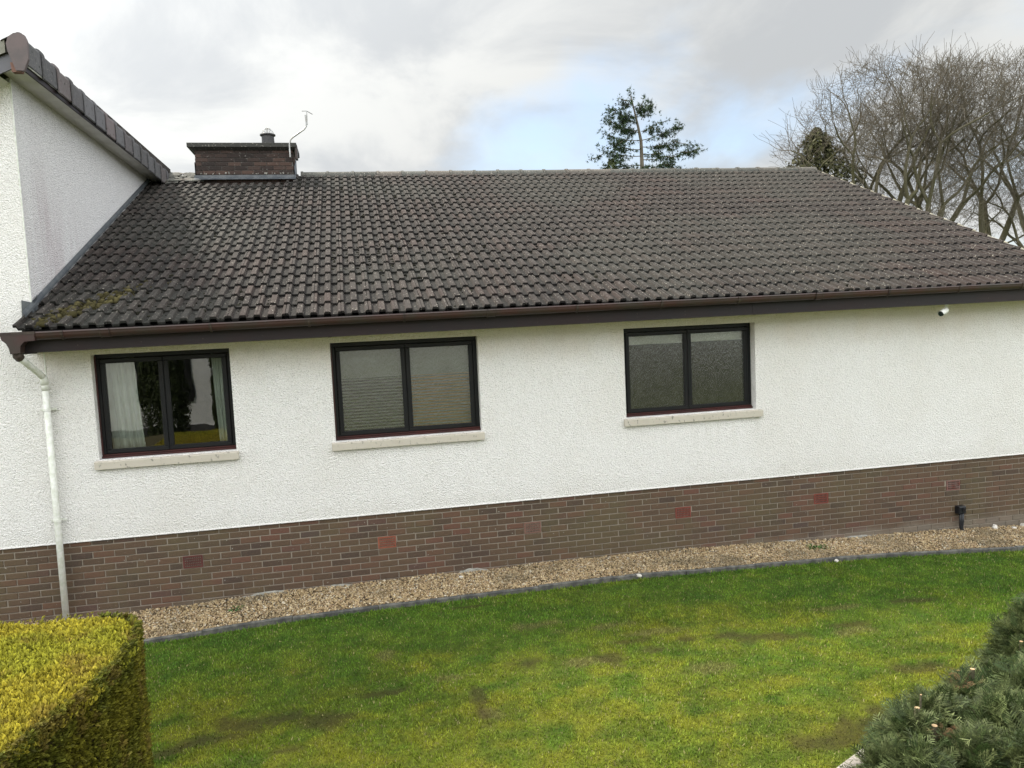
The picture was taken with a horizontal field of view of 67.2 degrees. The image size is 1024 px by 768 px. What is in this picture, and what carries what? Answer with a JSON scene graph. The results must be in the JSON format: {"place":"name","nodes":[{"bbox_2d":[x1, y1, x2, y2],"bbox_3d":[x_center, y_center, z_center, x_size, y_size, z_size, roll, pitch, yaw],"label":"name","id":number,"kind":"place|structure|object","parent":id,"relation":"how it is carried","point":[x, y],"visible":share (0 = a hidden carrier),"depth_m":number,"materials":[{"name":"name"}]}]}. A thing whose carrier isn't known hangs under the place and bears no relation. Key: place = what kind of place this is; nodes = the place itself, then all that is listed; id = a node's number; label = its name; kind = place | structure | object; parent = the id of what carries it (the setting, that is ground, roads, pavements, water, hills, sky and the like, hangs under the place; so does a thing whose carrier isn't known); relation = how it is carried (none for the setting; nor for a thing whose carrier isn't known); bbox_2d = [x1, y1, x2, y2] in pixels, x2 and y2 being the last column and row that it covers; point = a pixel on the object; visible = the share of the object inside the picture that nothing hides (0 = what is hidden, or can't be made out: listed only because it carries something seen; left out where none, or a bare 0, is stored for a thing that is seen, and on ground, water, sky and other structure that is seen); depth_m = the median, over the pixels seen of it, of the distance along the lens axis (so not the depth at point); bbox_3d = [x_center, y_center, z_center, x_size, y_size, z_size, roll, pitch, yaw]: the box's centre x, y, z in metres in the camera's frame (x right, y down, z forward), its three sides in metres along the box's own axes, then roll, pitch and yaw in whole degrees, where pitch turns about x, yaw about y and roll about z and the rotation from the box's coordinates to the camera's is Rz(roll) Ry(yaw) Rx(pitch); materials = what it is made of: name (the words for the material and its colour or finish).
{"place":"outdoors","nodes":[
{"label":"outdoors","id":0,"kind":"place"},
{"bbox_2d":[0,0,1023,245],"label":"sky","id":1,"kind":"structure","parent":0,"point":[386,85],"materials":[{"name":"white"}]},
{"bbox_2d":[143,549,1023,767],"bbox_3d":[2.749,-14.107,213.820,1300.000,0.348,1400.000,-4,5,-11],"label":"ground","id":2,"kind":"structure","parent":0,"point":[811,746],"depth_m":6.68,"materials":[{"name":"plant"}]},
{"bbox_2d":[0,611,155,767],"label":"golden hedge","id":3,"kind":"object","parent":2,"relation":"on","point":[73,692],"visible":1,"depth_m":4.43,"materials":[{"name":"yellow plant"}]},
{"bbox_2d":[0,32,1023,623],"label":"bungalow","id":4,"kind":"object","parent":2,"relation":"on","point":[850,384],"visible":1,"depth_m":9.81,"materials":[{"name":"white paint"}]},
{"bbox_2d":[106,357,145,448],"bbox_3d":[-4.462,0.172,8.841,0.416,1.220,0.063,-4,5,-11],"label":"curtain","id":5,"kind":"object","parent":4,"relation":"hanging from","point":[126,421],"visible":0.76,"depth_m":8.85,"materials":[{"name":"beige fabric"}]},
{"bbox_2d":[93,348,238,469],"bbox_3d":[-3.925,0.266,8.732,1.522,1.272,0.230,-4,5,-11],"label":"window","id":6,"kind":"structure","parent":4,"relation":"in","point":[100,361],"depth_m":8.74,"materials":[{"name":"black plastic"}]},
{"bbox_2d":[211,353,227,440],"bbox_3d":[-3.390,0.106,9.059,0.226,1.220,0.063,-4,5,-11],"label":"curtain","id":7,"kind":"object","parent":4,"relation":"hanging from","point":[218,384],"visible":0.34,"depth_m":9.05,"materials":[{"name":"beige fabric"}]},
{"bbox_2d":[289,111,312,160],"bbox_3d":[-3.880,-4.579,14.163,0.404,0.854,0.248,-2,5,12],"label":"aerial","id":8,"kind":"object","parent":4,"relation":"attached to","point":[295,135],"visible":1,"depth_m":14.12,"materials":[{"name":"metal"}]},
{"bbox_2d":[335,340,470,429],"bbox_3d":[-1.292,0.020,9.411,1.687,1.056,0.024,-4,5,-11],"label":"venetian blind","id":9,"kind":"object","parent":4,"relation":"attached to","point":[386,363],"visible":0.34,"depth_m":9.40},
{"bbox_2d":[330,336,484,450],"bbox_3d":[-1.270,0.096,9.272,1.817,1.261,0.230,-4,5,-11],"label":"window","id":10,"kind":"structure","parent":4,"relation":"in","point":[335,348],"depth_m":9.28,"materials":[{"name":"black plastic"}]},
{"bbox_2d":[628,327,741,344],"bbox_3d":[2.251,-0.647,10.088,1.724,0.200,0.016,-4,5,-11],"label":"roller blind","id":11,"kind":"object","parent":4,"relation":"attached to","point":[677,338],"visible":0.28,"depth_m":10.08,"materials":[{"name":"grey fabric"}]},
{"bbox_2d":[623,323,762,426],"bbox_3d":[2.320,-0.140,10.002,1.914,1.235,0.230,-4,5,-11],"label":"window","id":12,"kind":"structure","parent":4,"relation":"in","point":[687,407],"depth_m":10.02,"materials":[{"name":"black plastic"}]},
{"bbox_2d":[937,304,948,315],"bbox_3d":[5.742,-0.981,10.243,0.250,0.156,0.084,-7,6,-40],"label":"security camera","id":13,"kind":"object","parent":4,"relation":"attached to","point":[943,311],"visible":0.95,"depth_m":10.20,"materials":[{"name":"white plastic"}]},
{"bbox_2d":[20,525,1023,638],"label":"gravel","id":14,"kind":"structure","parent":2,"relation":"on","point":[379,593],"depth_m":9.32,"materials":[{"name":"beige gravel"}]},
{"bbox_2d":[228,605,249,611],"bbox_3d":[-3.073,2.503,8.585,0.296,0.051,0.125,-3,5,-5],"label":"weed","id":15,"kind":"object","parent":14,"relation":"on","point":[236,608],"visible":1,"depth_m":8.58,"materials":[{"name":"green plant"}]},
{"bbox_2d":[806,544,833,549],"bbox_3d":[4.014,2.129,10.085,0.360,0.052,0.235,-4,5,-11],"label":"weed","id":16,"kind":"object","parent":14,"relation":"on","point":[816,546],"visible":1,"depth_m":10.07,"materials":[{"name":"green plant"}]},
{"bbox_2d":[955,505,965,530],"bbox_3d":[6.343,1.931,10.862,0.116,0.423,0.118,-4,5,-11],"label":"garden light","id":17,"kind":"object","parent":14,"relation":"on","point":[960,510],"visible":0.88,"depth_m":10.84,"materials":[{"name":"black plastic"}]},
{"bbox_2d":[143,545,1023,643],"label":"concrete edging","id":18,"kind":"object","parent":2,"relation":"on","point":[276,620],"visible":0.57,"depth_m":8.93,"materials":[{"name":"grey concrete"}]},
{"bbox_2d":[607,158,615,168],"bbox_3d":[3.992,-3.932,30.063,1.977,9.672,1.628,-4,5,-11],"label":"shrub top","id":19,"kind":"object","parent":2,"relation":"on","point":[610,162],"visible":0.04,"depth_m":29.67,"materials":[{"name":"green plant"}]},
{"bbox_2d":[585,87,707,168],"bbox_3d":[5.319,-5.459,30.602,4.227,12.305,3.868,1,6,40],"label":"spruce tree","id":20,"kind":"object","parent":2,"relation":"on","point":[621,127],"visible":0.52,"depth_m":30.24,"materials":[{"name":"green plant"}]},
{"bbox_2d":[783,127,872,187],"bbox_3d":[12.478,-4.902,31.047,4.421,10.787,3.946,-4,5,-11],"label":"bushy evergreen","id":21,"kind":"object","parent":2,"relation":"on","point":[815,143],"visible":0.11,"depth_m":30.21,"materials":[{"name":"green plant"}]},
{"bbox_2d":[753,35,1008,225],"bbox_3d":[13.950,-6.386,29.879,9.803,13.519,7.726,-4,5,-21],"label":"bare tree","id":22,"kind":"object","parent":2,"relation":"on","point":[878,172],"visible":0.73,"depth_m":28.79,"materials":[{"name":"brown plant"}]},
{"bbox_2d":[780,31,1020,201],"bbox_3d":[15.120,-6.501,30.717,8.734,13.530,5.458,-1,5,15],"label":"bare tree","id":23,"kind":"object","parent":2,"relation":"on","point":[894,147],"visible":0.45,"depth_m":29.95,"materials":[{"name":"brown plant"}]},
{"bbox_2d":[837,668,975,767],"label":"kerb wall","id":24,"kind":"structure","parent":2,"relation":"on","point":[853,762],"depth_m":5.14,"materials":[{"name":"grey stone"}]},
{"bbox_2d":[799,32,1023,225],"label":"bare tree","id":25,"kind":"object","parent":2,"relation":"on","point":[949,132],"visible":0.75,"depth_m":28.98,"materials":[{"name":"brown plant"}]},
{"bbox_2d":[837,594,1023,767],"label":"conifer shrub","id":26,"kind":"object","parent":2,"relation":"on","point":[968,717],"visible":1,"depth_m":5.19,"materials":[{"name":"green plant"}]},
{"bbox_2d":[843,48,1023,221],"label":"bare tree","id":27,"kind":"object","parent":2,"relation":"on","point":[959,207],"visible":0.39,"depth_m":30.38,"materials":[{"name":"brown plant"}]},
{"bbox_2d":[899,43,1023,242],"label":"bare tree","id":28,"kind":"object","parent":2,"relation":"on","point":[984,227],"visible":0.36,"depth_m":31.54,"materials":[{"name":"brown plant"}]},
{"bbox_2d":[916,77,1023,231],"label":"bare tree","id":29,"kind":"object","parent":2,"relation":"on","point":[1008,182],"visible":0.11,"depth_m":33.77,"materials":[{"name":"brown plant"}]},
{"bbox_2d":[935,129,1023,247],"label":"bare tree","id":30,"kind":"object","parent":2,"relation":"on","point":[1016,240],"visible":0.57,"depth_m":31.93,"materials":[{"name":"brown plant"}]}
]}

